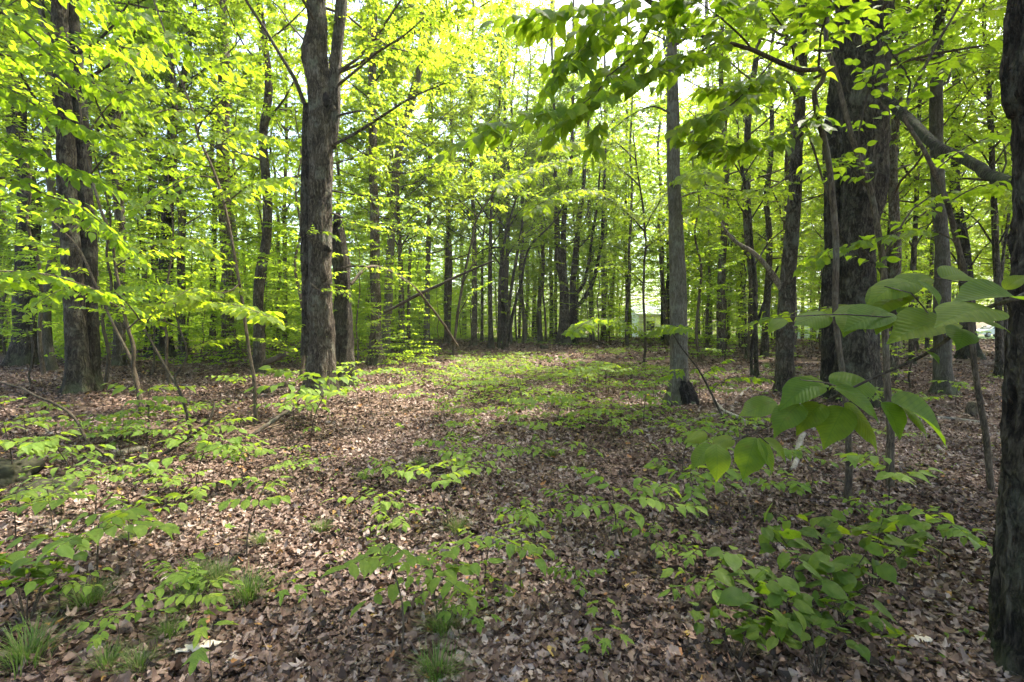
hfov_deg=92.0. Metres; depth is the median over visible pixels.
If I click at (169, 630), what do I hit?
grass tuft
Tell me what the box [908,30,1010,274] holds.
tree
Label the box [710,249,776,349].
sapling
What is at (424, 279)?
sapling
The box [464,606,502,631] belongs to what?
seedling
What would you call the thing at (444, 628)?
grass tuft
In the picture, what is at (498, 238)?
tree
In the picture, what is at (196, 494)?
seedling
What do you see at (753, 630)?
shrub
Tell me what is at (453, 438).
seedling
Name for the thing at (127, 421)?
seedling
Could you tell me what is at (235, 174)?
tree
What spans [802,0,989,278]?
tree
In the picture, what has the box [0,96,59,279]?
tree
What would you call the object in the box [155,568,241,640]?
seedling
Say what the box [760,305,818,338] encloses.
roofed house
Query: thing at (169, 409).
seedling
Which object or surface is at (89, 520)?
seedling
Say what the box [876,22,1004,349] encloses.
tree
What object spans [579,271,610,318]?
sapling
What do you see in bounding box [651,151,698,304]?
tree
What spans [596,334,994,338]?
lawn
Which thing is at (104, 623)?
seedling
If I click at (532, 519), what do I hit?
seedling
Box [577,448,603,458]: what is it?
seedling
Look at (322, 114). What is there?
maple tree
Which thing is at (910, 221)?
tree
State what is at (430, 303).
sapling
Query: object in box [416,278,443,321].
sapling
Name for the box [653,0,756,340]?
tree
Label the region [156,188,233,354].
sapling
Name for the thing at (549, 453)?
grass tuft
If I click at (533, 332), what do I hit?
tree
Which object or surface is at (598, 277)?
sapling
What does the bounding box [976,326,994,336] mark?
parked car
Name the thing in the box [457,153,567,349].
tree
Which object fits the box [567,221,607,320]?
sapling
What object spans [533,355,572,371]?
seedling
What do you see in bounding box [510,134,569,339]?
tree
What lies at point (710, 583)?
seedling
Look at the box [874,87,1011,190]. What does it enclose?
dead limb
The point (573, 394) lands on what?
seedling
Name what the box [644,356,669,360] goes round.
seedling
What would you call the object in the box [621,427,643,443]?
seedling
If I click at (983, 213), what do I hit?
tree
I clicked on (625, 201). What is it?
tree
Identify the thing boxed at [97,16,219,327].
tree
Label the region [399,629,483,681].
grass tuft
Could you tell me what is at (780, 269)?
sapling
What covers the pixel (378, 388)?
seedling
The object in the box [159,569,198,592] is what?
seedling
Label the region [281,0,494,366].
maple tree
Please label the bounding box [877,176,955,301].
sapling
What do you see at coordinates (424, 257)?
tree
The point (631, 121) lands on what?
tree
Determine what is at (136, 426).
seedling
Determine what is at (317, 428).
seedling
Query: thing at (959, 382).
seedling
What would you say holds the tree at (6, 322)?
on the ground at (482, 414)
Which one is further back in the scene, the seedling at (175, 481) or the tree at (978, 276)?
the tree at (978, 276)
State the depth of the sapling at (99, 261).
14.76 m
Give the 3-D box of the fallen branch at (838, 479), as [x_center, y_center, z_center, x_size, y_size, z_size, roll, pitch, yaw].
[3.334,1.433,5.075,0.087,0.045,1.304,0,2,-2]
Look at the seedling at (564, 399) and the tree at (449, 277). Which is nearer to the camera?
the seedling at (564, 399)
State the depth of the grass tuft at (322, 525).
3.86 m
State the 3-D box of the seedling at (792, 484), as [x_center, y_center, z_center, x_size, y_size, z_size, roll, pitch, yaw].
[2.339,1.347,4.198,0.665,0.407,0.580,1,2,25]
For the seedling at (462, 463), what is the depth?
4.78 m
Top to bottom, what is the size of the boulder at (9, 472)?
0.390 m
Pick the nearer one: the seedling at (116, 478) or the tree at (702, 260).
the seedling at (116, 478)
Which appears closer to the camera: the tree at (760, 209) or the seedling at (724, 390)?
the seedling at (724, 390)
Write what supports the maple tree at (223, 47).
on the ground at (482, 414)
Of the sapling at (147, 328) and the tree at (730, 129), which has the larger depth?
the tree at (730, 129)
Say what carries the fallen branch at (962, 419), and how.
on the ground at (482, 414)
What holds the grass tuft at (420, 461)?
on the ground at (482, 414)
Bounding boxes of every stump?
[141,446,147,461]
[965,401,978,416]
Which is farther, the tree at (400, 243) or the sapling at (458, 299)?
the sapling at (458, 299)
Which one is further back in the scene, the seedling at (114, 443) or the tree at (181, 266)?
the tree at (181, 266)
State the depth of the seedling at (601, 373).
11.98 m
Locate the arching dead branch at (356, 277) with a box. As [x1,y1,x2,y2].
[350,265,458,346]
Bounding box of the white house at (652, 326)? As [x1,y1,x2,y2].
[620,304,687,337]
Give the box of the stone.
[78,640,104,653]
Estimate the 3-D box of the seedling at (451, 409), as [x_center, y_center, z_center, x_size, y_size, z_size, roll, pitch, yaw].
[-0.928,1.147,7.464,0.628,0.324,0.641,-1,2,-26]
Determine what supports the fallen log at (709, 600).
on the ground at (482, 414)
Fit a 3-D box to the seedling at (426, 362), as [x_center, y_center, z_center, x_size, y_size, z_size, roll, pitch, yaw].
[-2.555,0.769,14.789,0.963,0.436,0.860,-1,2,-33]
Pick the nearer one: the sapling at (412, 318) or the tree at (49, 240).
the tree at (49, 240)
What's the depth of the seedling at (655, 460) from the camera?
5.37 m
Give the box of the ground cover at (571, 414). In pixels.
[21,336,999,662]
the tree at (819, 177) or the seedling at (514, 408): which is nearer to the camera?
the seedling at (514, 408)
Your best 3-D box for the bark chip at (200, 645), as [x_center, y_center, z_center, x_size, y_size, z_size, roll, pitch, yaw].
[-1.525,1.486,2.416,0.200,0.028,0.062,4,-1,-29]
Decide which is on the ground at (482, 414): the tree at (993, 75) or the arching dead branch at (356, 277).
the tree at (993, 75)
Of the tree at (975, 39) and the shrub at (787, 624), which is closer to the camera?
the shrub at (787, 624)
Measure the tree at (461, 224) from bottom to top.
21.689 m
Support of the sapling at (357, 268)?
on the ground at (482, 414)
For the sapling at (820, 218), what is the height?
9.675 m
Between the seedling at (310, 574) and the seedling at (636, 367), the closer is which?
the seedling at (310, 574)
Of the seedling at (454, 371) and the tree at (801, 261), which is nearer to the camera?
the seedling at (454, 371)
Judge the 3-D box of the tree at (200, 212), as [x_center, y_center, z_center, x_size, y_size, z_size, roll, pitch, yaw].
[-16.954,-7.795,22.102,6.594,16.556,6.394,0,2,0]
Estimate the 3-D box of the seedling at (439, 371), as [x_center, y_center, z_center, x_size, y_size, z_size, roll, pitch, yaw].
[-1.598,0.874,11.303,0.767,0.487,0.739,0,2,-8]
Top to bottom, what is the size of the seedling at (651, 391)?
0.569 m
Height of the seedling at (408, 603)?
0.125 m
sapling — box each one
[0,0,227,320]
[0,54,115,373]
[0,169,47,354]
[0,170,62,314]
[0,195,61,368]
[0,271,115,386]
[1,223,13,320]
[5,210,181,414]
[8,17,284,415]
[11,104,179,382]
[23,219,151,327]
[69,157,249,385]
[92,150,196,353]
[99,234,201,374]
[103,0,301,423]
[109,148,208,292]
[116,293,194,431]
[129,243,204,324]
[131,260,245,434]
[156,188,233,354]
[171,156,332,313]
[176,287,242,360]
[186,249,219,338]
[205,299,252,346]
[216,63,365,374]
[217,249,255,341]
[219,213,273,331]
[224,248,295,336]
[237,217,282,343]
[238,252,354,364]
[241,210,296,338]
[246,285,299,350]
[265,193,367,324]
[265,250,300,337]
[277,198,359,309]
[331,196,391,365]
[332,234,369,313]
[353,286,383,338]
[367,234,421,314]
[380,189,433,338]
[391,293,423,331]
[394,200,454,339]
[405,250,440,315]
[406,283,453,325]
[414,271,454,343]
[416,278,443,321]
[426,0,882,501]
[441,263,471,335]
[442,169,522,357]
[452,241,487,324]
[453,269,487,320]
[462,282,487,333]
[486,233,561,343]
[492,133,736,364]
[492,214,539,340]
[527,278,546,332]
[558,248,615,346]
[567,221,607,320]
[577,213,629,344]
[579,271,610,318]
[588,224,639,341]
[591,298,622,341]
[594,223,650,334]
[594,270,635,325]
[633,98,770,360]
[655,246,705,314]
[655,334,774,423]
[685,216,764,337]
[685,224,718,339]
[686,264,714,316]
[688,280,764,359]
[690,280,726,342]
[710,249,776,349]
[711,270,771,345]
[712,207,776,347]
[714,187,778,348]
[714,286,767,362]
[737,0,999,486]
[746,251,803,342]
[757,210,820,312]
[773,262,809,340]
[779,177,823,301]
[795,236,823,340]
[796,222,823,351]
[797,278,821,343]
[797,307,820,352]
[819,0,1011,492]
[876,243,931,348]
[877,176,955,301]
[878,268,990,388]
[934,150,1011,318]
[950,224,990,301]
[959,219,1011,301]
[966,184,1011,324]
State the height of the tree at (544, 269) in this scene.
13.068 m
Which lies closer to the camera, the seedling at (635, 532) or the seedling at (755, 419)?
the seedling at (635, 532)
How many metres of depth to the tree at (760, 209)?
33.17 m
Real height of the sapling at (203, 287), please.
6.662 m
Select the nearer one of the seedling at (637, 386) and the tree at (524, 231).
the seedling at (637, 386)
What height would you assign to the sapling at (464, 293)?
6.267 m
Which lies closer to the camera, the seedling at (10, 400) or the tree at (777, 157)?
the seedling at (10, 400)
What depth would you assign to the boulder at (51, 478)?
4.51 m
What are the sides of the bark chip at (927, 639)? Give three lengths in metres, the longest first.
0.100 x 0.061 x 0.028 m
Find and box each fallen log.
[105,446,144,457]
[252,381,294,393]
[263,351,287,364]
[692,595,716,612]
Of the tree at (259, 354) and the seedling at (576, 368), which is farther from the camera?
the tree at (259, 354)
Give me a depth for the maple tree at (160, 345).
18.63 m
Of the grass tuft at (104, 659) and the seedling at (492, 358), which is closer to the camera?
the grass tuft at (104, 659)
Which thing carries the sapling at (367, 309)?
on the ground at (482, 414)
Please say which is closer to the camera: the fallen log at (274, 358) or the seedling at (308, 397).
the seedling at (308, 397)
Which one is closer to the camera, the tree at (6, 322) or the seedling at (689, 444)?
the seedling at (689, 444)
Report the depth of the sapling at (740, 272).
24.82 m
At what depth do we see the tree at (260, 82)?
21.35 m
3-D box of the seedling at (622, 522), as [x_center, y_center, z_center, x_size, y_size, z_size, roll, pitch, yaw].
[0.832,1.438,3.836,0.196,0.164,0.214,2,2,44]
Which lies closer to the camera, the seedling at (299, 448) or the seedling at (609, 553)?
the seedling at (609, 553)
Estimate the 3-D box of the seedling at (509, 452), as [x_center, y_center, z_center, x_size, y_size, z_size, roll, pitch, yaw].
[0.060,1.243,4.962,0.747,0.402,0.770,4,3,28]
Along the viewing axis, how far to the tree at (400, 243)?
21.26 m
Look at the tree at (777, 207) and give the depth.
38.19 m
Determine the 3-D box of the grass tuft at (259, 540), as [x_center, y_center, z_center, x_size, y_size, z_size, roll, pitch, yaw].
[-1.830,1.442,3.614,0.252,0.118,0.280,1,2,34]
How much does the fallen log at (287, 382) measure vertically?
0.189 m
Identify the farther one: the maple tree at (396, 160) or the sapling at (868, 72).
the maple tree at (396, 160)
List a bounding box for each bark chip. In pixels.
[175,640,223,653]
[518,555,538,560]
[912,634,932,642]
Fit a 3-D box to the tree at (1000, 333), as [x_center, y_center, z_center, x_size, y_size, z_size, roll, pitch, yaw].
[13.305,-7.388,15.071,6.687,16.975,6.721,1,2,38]
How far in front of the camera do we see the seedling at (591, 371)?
10.77 m
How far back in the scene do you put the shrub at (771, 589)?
2.40 m
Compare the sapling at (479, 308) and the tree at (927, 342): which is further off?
the sapling at (479, 308)
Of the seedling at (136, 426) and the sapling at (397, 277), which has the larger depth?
the sapling at (397, 277)
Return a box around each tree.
[0,0,91,186]
[0,0,135,370]
[0,0,182,366]
[0,0,276,394]
[0,10,112,310]
[0,45,103,352]
[0,70,55,344]
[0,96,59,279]
[1,77,47,345]
[9,0,243,365]
[27,4,203,350]
[36,2,154,327]
[80,6,211,347]
[87,0,276,358]
[93,0,215,302]
[94,103,160,342]
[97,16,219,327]
[102,0,299,360]
[122,27,217,340]
[123,0,301,359]
[139,5,294,349]
[174,0,405,373]
[177,2,288,342]
[181,0,369,350]
[193,86,296,298]
[195,101,287,340]
[201,0,346,251]
[221,0,520,396]
[231,10,343,344]
[259,0,521,355]
[275,64,366,252]
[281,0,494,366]
[292,0,386,268]
[299,146,368,300]
[333,64,406,336]
[334,7,451,287]
[335,0,461,351]
[341,59,453,340]
[362,0,493,346]
[401,0,520,340]
[401,1,506,343]
[405,0,545,346]
[412,156,478,303]
[413,0,562,348]
[425,72,494,336]
[434,50,530,341]
[452,0,560,341]
[453,108,536,290]
[455,0,588,343]
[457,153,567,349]
[463,154,524,329]
[477,0,640,345]
[480,0,595,341]
[482,153,579,338]
[485,1,585,343]
[485,134,548,324]
[493,102,568,337]
[501,94,585,343]
[510,130,569,335]
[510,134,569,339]
[512,174,568,302]
[515,0,595,338]
[529,77,633,339]
[535,140,598,275]
[543,63,654,341]
[566,4,668,345]
[567,0,655,340]
[567,102,638,293]
[571,81,652,335]
[578,128,643,302]
[579,16,663,338]
[593,149,646,334]
[600,0,794,405]
[607,118,665,337]
[611,22,705,344]
[621,20,730,341]
[632,3,783,355]
[644,0,834,358]
[647,106,719,306]
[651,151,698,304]
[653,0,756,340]
[657,150,706,288]
[665,65,763,347]
[679,102,738,336]
[681,0,1006,408]
[681,3,783,290]
[684,22,812,345]
[685,112,765,336]
[688,67,776,341]
[690,128,809,376]
[693,0,827,356]
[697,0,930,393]
[704,165,763,305]
[708,0,913,357]
[714,75,780,288]
[714,106,761,339]
[730,127,783,339]
[731,1,823,343]
[733,11,1002,256]
[735,16,823,297]
[751,28,877,298]
[754,108,817,313]
[763,0,998,395]
[784,121,876,342]
[792,0,1004,378]
[797,168,823,337]
[798,62,898,252]
[799,8,925,240]
[799,27,949,260]
[799,79,886,293]
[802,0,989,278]
[803,0,1011,363]
[805,77,924,278]
[814,68,930,242]
[815,0,1011,376]
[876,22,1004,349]
[877,87,977,350]
[881,23,986,340]
[886,2,1011,359]
[887,122,951,272]
[891,68,1011,217]
[898,0,1011,239]
[902,71,973,310]
[902,80,1001,269]
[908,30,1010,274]
[908,77,1011,275]
[909,84,1003,259]
[921,61,1011,198]
[926,0,1006,52]
[927,86,1011,284]
[930,55,1011,279]
[943,81,1011,244]
[948,93,1007,311]
[948,132,1001,297]
[954,46,1002,108]
[961,95,1008,246]
[972,0,1002,54]
[972,10,1005,82]
[985,0,1023,679]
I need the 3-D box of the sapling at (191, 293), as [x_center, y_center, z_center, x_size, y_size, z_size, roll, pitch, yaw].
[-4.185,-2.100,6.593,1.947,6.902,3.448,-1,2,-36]
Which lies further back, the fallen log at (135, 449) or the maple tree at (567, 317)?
the maple tree at (567, 317)
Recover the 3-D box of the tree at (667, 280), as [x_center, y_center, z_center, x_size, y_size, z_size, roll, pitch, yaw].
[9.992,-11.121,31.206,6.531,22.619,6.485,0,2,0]
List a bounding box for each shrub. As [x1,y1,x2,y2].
[0,532,87,624]
[684,265,1023,481]
[689,602,774,663]
[707,547,897,641]
[758,504,896,621]
[764,581,908,675]
[796,507,947,586]
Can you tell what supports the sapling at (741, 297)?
on the ground at (482, 414)
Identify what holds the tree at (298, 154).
on the ground at (482, 414)
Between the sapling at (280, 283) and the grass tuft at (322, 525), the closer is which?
the grass tuft at (322, 525)
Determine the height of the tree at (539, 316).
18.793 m
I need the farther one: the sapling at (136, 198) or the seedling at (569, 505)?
the sapling at (136, 198)
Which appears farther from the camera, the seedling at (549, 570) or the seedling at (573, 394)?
the seedling at (573, 394)
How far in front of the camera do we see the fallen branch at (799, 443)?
6.25 m
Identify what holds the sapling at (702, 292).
on the ground at (482, 414)
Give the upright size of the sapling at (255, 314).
6.543 m
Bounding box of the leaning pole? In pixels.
[384,260,494,312]
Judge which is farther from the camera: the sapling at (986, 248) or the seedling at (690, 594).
the sapling at (986, 248)
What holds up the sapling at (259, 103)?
on the ground at (482, 414)
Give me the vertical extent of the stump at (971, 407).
0.308 m
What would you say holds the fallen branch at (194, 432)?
on the ground at (482, 414)
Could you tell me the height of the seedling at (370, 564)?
0.607 m
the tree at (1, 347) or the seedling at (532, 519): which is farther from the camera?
the tree at (1, 347)
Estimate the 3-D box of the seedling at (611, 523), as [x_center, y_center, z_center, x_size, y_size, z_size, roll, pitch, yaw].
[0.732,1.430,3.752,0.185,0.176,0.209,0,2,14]
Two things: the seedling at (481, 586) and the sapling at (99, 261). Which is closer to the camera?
the seedling at (481, 586)
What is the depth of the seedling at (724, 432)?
5.98 m
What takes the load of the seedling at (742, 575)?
on the ground at (482, 414)
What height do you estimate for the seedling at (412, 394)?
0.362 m
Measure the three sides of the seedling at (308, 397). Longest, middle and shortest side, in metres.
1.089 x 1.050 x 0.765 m
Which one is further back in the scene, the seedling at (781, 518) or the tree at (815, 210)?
the tree at (815, 210)
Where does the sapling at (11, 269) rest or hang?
on the ground at (482, 414)
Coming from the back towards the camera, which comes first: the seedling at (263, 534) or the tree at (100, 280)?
the tree at (100, 280)
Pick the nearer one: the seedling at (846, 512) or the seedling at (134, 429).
the seedling at (846, 512)
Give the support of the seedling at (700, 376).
on the ground at (482, 414)
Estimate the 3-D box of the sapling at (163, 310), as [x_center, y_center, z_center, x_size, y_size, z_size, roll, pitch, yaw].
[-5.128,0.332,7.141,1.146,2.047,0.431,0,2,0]
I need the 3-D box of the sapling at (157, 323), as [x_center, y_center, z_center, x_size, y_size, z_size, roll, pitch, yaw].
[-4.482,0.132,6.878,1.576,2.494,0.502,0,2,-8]
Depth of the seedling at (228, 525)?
3.69 m
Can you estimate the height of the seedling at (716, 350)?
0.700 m
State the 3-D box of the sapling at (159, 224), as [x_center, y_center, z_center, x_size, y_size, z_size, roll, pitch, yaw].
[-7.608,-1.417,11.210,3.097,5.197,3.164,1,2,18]
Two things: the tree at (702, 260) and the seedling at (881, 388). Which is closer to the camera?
the seedling at (881, 388)
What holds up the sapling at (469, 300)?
on the ground at (482, 414)
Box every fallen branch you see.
[0,381,118,464]
[161,378,191,389]
[161,402,214,454]
[247,405,308,438]
[620,412,723,434]
[713,399,757,428]
[739,488,754,531]
[789,432,806,470]
[798,462,877,499]
[936,416,994,425]
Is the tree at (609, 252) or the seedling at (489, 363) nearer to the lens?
the seedling at (489, 363)
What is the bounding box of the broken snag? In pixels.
[332,213,359,388]
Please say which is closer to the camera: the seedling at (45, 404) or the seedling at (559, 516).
the seedling at (559, 516)
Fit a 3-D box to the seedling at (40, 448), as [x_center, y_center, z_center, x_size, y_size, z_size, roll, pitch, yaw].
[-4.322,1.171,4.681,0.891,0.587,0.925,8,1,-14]
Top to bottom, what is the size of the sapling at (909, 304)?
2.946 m
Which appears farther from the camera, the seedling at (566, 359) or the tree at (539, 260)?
the tree at (539, 260)
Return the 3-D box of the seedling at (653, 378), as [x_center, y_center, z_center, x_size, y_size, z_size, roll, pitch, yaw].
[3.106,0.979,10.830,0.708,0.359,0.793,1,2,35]
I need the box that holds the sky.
[1,0,1004,327]
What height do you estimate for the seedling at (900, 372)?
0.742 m
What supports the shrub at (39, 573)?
on the ground at (482, 414)
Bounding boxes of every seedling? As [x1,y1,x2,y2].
[0,396,25,426]
[0,410,52,440]
[0,421,58,463]
[0,427,116,473]
[0,463,108,531]
[0,476,120,550]
[0,492,182,589]
[0,565,113,616]
[3,622,25,632]
[18,401,77,409]
[20,447,113,472]
[21,493,59,501]
[22,486,98,513]
[23,450,161,513]
[42,416,68,431]
[43,415,119,441]
[55,490,205,549]
[55,544,90,552]
[73,597,177,651]
[77,411,159,438]
[79,425,143,460]
[82,430,127,451]
[85,415,176,455]
[87,626,104,648]
[91,405,170,438]
[97,465,186,500]
[100,421,169,446]
[102,383,206,441]
[102,472,132,487]
[108,439,136,453]
[118,550,244,631]
[131,420,222,456]
[132,434,259,485]
[133,469,211,507]
[134,403,207,428]
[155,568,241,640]
[159,476,258,522]
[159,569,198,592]
[165,564,201,588]
[168,413,256,444]
[172,401,216,408]
[176,610,214,631]
[181,620,238,680]
[187,400,240,419]
[187,605,230,648]
[192,443,286,483]
[196,523,235,538]
[205,374,257,401]
[206,439,276,478]
[207,476,292,557]
[244,365,359,415]
[250,398,329,425]
[255,368,295,390]
[259,529,281,543]
[260,460,312,496]
[266,480,285,489]
[266,578,306,606]
[267,570,286,585]
[275,449,336,481]
[278,386,358,436]
[288,445,309,450]
[295,568,315,579]
[298,584,330,603]
[300,466,320,474]
[303,426,320,432]
[321,537,456,654]
[323,487,419,524]
[327,367,399,400]
[328,374,370,397]
[336,361,363,368]
[336,365,348,387]
[350,542,504,617]
[357,456,418,485]
[362,382,405,407]
[363,506,442,545]
[373,543,393,563]
[380,366,415,374]
[387,542,470,605]
[390,459,479,525]
[391,388,438,398]
[395,591,423,614]
[407,360,440,364]
[412,431,484,468]
[419,445,516,497]
[425,369,457,388]
[427,395,467,407]
[430,363,480,388]
[431,403,467,420]
[431,590,514,633]
[434,377,476,408]
[434,442,495,477]
[435,417,481,436]
[437,367,468,374]
[439,453,487,475]
[441,521,546,589]
[448,368,490,391]
[448,428,498,450]
[453,357,476,360]
[453,405,493,426]
[463,377,507,397]
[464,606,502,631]
[470,573,492,586]
[471,578,516,612]
[477,359,495,374]
[479,355,510,371]
[481,435,549,477]
[487,527,554,588]
[489,402,543,412]
[491,408,527,436]
[492,410,536,418]
[493,497,562,541]
[496,365,529,399]
[497,394,556,420]
[504,498,561,527]
[510,391,528,397]
[511,420,567,440]
[516,434,559,462]
[518,404,540,409]
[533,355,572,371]
[535,394,589,425]
[538,483,612,538]
[541,556,606,607]
[545,508,567,522]
[550,388,601,411]
[552,360,592,395]
[557,358,583,365]
[557,466,595,488]
[560,366,603,389]
[564,441,586,450]
[566,370,604,395]
[573,467,662,547]
[574,408,636,437]
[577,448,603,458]
[578,634,608,653]
[579,401,621,430]
[585,365,613,381]
[585,597,621,624]
[587,360,615,374]
[593,625,634,655]
[597,516,620,535]
[600,362,631,394]
[603,514,634,528]
[604,544,623,570]
[605,522,688,563]
[615,381,663,404]
[620,390,678,422]
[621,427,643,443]
[628,379,671,409]
[628,475,708,553]
[631,462,743,515]
[633,366,660,373]
[638,377,667,389]
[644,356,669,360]
[650,458,676,465]
[655,365,669,381]
[656,423,733,470]
[657,545,787,608]
[660,541,754,583]
[668,585,695,600]
[670,529,703,544]
[671,416,726,431]
[680,473,734,495]
[682,439,712,472]
[690,372,724,398]
[697,383,753,416]
[701,415,772,443]
[702,429,744,441]
[705,348,734,367]
[709,413,770,436]
[709,465,778,503]
[713,565,744,577]
[749,468,828,513]
[765,512,786,524]
[773,444,838,485]
[805,434,854,459]
[824,385,883,404]
[828,495,897,517]
[833,453,946,546]
[835,394,881,407]
[854,427,924,436]
[864,451,885,465]
[871,539,898,555]
[874,386,901,411]
[878,494,992,569]
[879,391,958,418]
[882,367,911,392]
[884,551,921,567]
[928,380,985,404]
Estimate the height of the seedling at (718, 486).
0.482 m
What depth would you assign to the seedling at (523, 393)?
9.33 m
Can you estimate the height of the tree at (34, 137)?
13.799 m
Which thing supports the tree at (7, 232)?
on the ground at (482, 414)
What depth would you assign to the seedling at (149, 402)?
6.59 m
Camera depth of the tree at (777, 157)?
27.16 m
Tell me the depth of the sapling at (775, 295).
28.26 m
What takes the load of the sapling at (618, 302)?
on the ground at (482, 414)
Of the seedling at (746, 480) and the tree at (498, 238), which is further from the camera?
the tree at (498, 238)
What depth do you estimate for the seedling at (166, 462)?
4.58 m
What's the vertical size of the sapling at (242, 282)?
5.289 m
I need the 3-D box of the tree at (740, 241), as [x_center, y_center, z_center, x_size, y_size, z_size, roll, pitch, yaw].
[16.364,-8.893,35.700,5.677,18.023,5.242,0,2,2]
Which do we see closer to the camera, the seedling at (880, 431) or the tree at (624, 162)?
the seedling at (880, 431)
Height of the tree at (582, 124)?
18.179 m
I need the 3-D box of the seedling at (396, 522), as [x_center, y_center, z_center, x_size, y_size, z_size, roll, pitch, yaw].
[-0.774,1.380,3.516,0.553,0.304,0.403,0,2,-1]
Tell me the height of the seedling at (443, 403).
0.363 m
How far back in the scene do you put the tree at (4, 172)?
8.96 m
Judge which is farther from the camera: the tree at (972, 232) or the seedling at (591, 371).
the tree at (972, 232)
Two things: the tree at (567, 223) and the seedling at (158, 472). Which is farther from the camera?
the tree at (567, 223)
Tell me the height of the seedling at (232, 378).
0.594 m
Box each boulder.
[0,458,45,488]
[16,475,80,502]
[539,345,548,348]
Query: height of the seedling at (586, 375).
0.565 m
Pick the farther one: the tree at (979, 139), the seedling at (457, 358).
the tree at (979, 139)
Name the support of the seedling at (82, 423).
on the ground at (482, 414)
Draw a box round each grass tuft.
[0,609,96,680]
[36,569,126,615]
[59,634,150,677]
[98,641,189,681]
[110,530,148,541]
[118,610,202,644]
[153,553,236,597]
[156,577,205,615]
[181,549,253,592]
[206,560,297,610]
[241,529,273,546]
[306,516,338,532]
[354,473,370,480]
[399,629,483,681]
[405,599,479,639]
[411,453,428,465]
[436,509,480,535]
[544,448,558,457]
[651,462,669,469]
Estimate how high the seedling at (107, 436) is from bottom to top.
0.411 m
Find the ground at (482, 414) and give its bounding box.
[0,328,1004,681]
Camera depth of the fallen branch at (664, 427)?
7.41 m
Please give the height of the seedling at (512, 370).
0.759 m
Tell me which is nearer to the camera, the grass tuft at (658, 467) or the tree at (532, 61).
the grass tuft at (658, 467)
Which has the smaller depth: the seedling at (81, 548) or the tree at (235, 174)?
the seedling at (81, 548)
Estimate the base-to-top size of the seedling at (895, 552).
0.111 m
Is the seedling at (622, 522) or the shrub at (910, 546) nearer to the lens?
the shrub at (910, 546)
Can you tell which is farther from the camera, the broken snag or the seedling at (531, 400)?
the broken snag
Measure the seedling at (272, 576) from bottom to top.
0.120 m
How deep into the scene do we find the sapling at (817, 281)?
15.27 m
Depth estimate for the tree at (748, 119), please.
18.36 m
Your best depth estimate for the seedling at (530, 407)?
7.81 m
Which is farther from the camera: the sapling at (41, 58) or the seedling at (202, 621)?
the sapling at (41, 58)
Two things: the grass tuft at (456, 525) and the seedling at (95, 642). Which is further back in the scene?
the grass tuft at (456, 525)
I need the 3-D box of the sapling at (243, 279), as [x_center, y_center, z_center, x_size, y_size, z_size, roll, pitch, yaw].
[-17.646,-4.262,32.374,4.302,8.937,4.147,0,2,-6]
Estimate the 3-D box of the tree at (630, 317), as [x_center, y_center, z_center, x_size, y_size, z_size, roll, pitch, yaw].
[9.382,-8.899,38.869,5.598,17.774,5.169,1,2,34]
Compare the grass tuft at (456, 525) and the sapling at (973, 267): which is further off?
the sapling at (973, 267)
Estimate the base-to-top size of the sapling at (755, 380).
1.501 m
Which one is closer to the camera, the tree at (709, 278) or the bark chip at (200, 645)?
the bark chip at (200, 645)
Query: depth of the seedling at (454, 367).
10.92 m
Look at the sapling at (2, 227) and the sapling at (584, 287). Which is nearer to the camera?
the sapling at (2, 227)
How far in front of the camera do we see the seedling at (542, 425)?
5.81 m
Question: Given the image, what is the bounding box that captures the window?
[646,320,654,330]
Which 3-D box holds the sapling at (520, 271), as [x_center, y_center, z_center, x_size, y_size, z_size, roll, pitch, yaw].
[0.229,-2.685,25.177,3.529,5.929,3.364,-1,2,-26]
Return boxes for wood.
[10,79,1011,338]
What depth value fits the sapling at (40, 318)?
13.32 m
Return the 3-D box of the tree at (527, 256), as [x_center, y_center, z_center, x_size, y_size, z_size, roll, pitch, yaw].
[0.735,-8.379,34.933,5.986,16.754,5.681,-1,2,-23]
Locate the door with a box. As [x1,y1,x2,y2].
[638,321,646,336]

